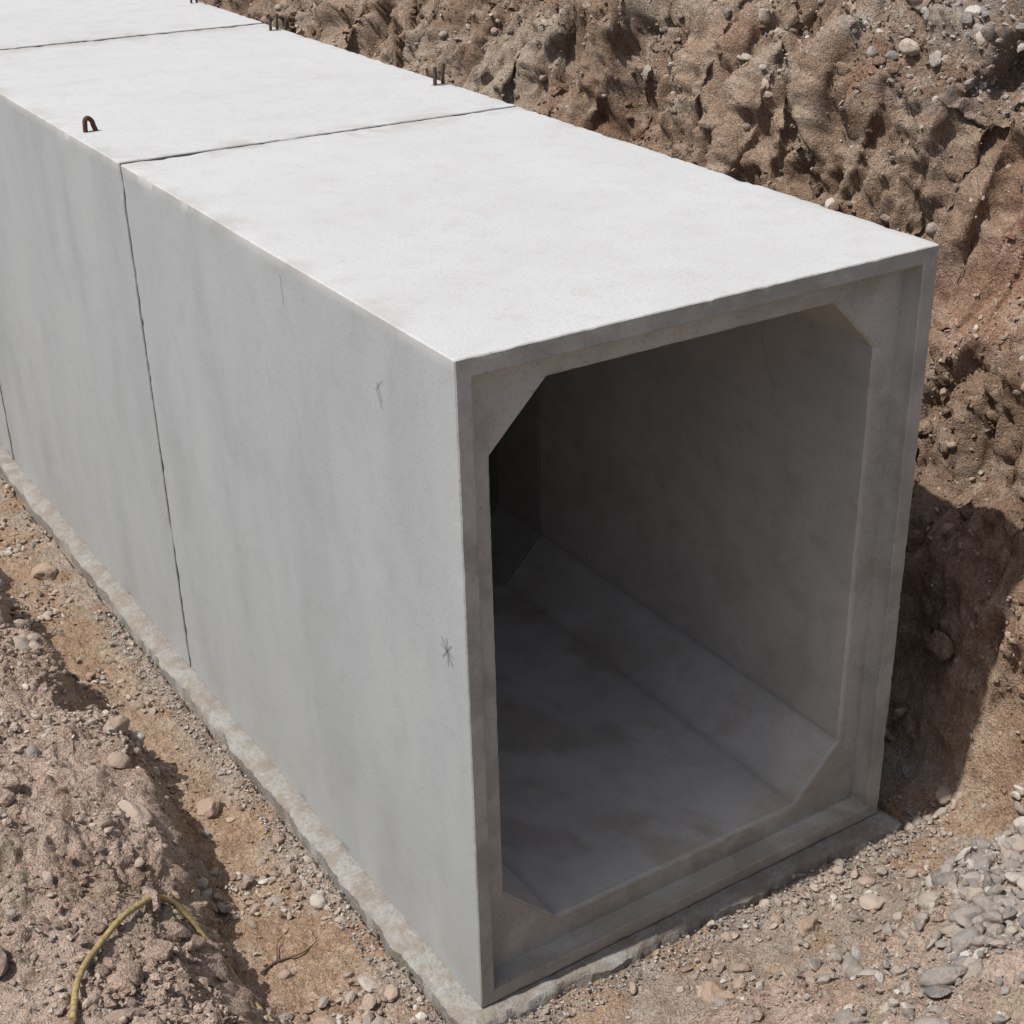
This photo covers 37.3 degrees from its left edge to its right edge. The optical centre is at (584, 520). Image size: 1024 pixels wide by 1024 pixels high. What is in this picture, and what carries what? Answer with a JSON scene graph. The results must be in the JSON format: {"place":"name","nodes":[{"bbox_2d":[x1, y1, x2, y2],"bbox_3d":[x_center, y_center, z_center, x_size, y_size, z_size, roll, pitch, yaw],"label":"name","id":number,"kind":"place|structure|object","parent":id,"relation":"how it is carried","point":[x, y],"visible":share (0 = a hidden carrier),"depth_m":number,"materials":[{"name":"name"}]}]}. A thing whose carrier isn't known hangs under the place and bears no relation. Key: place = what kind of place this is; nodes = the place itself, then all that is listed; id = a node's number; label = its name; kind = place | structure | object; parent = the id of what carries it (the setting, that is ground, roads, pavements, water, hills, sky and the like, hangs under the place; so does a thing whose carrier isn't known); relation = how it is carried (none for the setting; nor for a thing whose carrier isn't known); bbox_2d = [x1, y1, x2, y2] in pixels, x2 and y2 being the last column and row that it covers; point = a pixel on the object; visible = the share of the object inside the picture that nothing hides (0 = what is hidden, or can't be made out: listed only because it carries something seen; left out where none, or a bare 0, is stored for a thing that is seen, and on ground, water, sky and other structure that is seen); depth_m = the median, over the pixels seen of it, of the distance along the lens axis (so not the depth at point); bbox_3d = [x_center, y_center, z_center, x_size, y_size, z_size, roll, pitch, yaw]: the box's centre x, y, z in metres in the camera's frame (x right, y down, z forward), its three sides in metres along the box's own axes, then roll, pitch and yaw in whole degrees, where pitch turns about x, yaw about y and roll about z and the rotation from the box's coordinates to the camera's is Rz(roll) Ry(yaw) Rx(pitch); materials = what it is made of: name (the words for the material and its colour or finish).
{"place":"outdoors","nodes":[
{"label":"outdoors","id":0,"kind":"place"},
{"bbox_2d":[0,0,1023,1023],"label":"ground","id":1,"kind":"structure","parent":0,"point":[720,102],"depth_m":6.47,"materials":[{"name":"soil"}]},
{"bbox_2d":[31,562,57,580],"bbox_3d":[-2.887,0.278,8.088,0.147,0.101,0.130,0,27,1],"label":"rock","id":2,"kind":"object","parent":1,"relation":"on","point":[46,571],"visible":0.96,"depth_m":8.04,"materials":[{"name":"stone"}]},
{"bbox_2d":[117,800,153,826],"bbox_3d":[-1.656,1.095,5.559,0.137,0.099,0.182,-18,32,-30],"label":"rock","id":3,"kind":"object","parent":1,"relation":"on","point":[136,812],"visible":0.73,"depth_m":5.55,"materials":[{"name":"stone"}]},
{"bbox_2d":[69,894,273,1022],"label":"hose","id":4,"kind":"object","parent":1,"relation":"on","point":[124,915],"visible":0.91,"depth_m":4.88,"materials":[{"name":"yellow plastic"}]},
{"bbox_2d":[196,796,220,819],"bbox_3d":[-1.563,1.192,6.270,0.098,0.062,0.134,0,27,0],"label":"rock","id":5,"kind":"object","parent":1,"relation":"on","point":[208,808],"visible":1,"depth_m":6.25,"materials":[{"name":"stone"}]},
{"bbox_2d":[260,936,317,973],"bbox_3d":[-1.078,1.589,5.526,0.130,0.032,0.228,6,28,12],"label":"dry twig","id":6,"kind":"object","parent":1,"relation":"on","point":[270,965],"visible":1,"depth_m":5.53,"materials":[{"name":"brown wood"}]},
{"bbox_2d":[0,444,901,1023],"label":"concrete bedding","id":7,"kind":"object","parent":1,"relation":"on","point":[440,986],"visible":0.37,"depth_m":5.97,"materials":[{"name":"grey concrete"}]},
{"bbox_2d":[0,0,262,458],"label":"concrete box culvert","id":8,"kind":"object","parent":7,"relation":"on","point":[31,23],"visible":0.14,"depth_m":9.21,"materials":[{"name":"concrete"}]},
{"bbox_2d":[0,23,515,664],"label":"concrete box culvert","id":9,"kind":"object","parent":7,"relation":"on","point":[78,397],"visible":0.52,"depth_m":7.32,"materials":[{"name":"concrete"}]},
{"bbox_2d":[82,116,98,132],"bbox_3d":[-2.146,-1.715,6.578,0.074,0.088,0.051,-18,32,-30],"label":"lifting loop","id":10,"kind":"object","parent":9,"relation":"on","point":[91,121],"visible":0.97,"depth_m":6.57,"materials":[{"name":"metal"}]},
{"bbox_2d":[268,13,286,30],"bbox_3d":[-1.812,-2.915,8.890,0.127,0.114,0.074,-18,32,-30],"label":"lifting loop","id":11,"kind":"object","parent":9,"relation":"on","point":[276,23],"visible":0.91,"depth_m":8.89,"materials":[{"name":"metal"}]},
{"bbox_2d":[430,63,449,85],"bbox_3d":[-0.717,-2.185,7.464,0.108,0.125,0.081,-18,32,-30],"label":"lifting loop","id":12,"kind":"object","parent":9,"relation":"on","point":[442,83],"visible":0.92,"depth_m":7.46,"materials":[{"name":"metal"}]},
{"bbox_2d":[121,107,938,1007],"bbox_3d":[-0.366,-0.139,6.195,1.903,2.402,2.764,-18,32,-30],"label":"concrete box culvert","id":13,"kind":"object","parent":7,"relation":"on","point":[539,491],"visible":1,"depth_m":5.72,"materials":[{"name":"concrete"}]},
{"bbox_2d":[0,0,1023,1023],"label":"pebbles","id":14,"kind":"object","parent":1,"relation":"on","point":[120,759],"visible":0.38,"depth_m":5.94,"materials":[{"name":"stone"}]},
{"bbox_2d":[0,0,1023,1023],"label":"soil clods","id":15,"kind":"object","parent":1,"relation":"on","point":[126,972],"visible":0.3,"depth_m":5.39,"materials":[{"name":"brown soil"}]},
{"bbox_2d":[91,0,1023,1023],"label":"gravel","id":16,"kind":"structure","parent":1,"relation":"on","point":[987,894],"depth_m":5.27,"materials":[{"name":"grey gravel"}]},
{"bbox_2d":[701,979,724,1004],"bbox_3d":[0.463,1.688,5.403,0.095,0.077,0.163,-7,28,-13],"label":"rock","id":17,"kind":"object","parent":1,"relation":"on","point":[712,989],"visible":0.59,"depth_m":5.38,"materials":[{"name":"stone"}]},
{"bbox_2d":[796,915,819,937],"bbox_3d":[0.834,1.522,5.691,0.104,0.062,0.091,-18,32,-30],"label":"rock","id":18,"kind":"object","parent":1,"relation":"on","point":[807,925],"visible":1,"depth_m":5.67,"materials":[{"name":"stone"}]},
{"bbox_2d":[848,0,855,14],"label":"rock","id":19,"kind":"object","parent":1,"relation":"on","point":[852,6],"visible":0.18,"depth_m":7.53,"materials":[{"name":"stone"}]}
]}

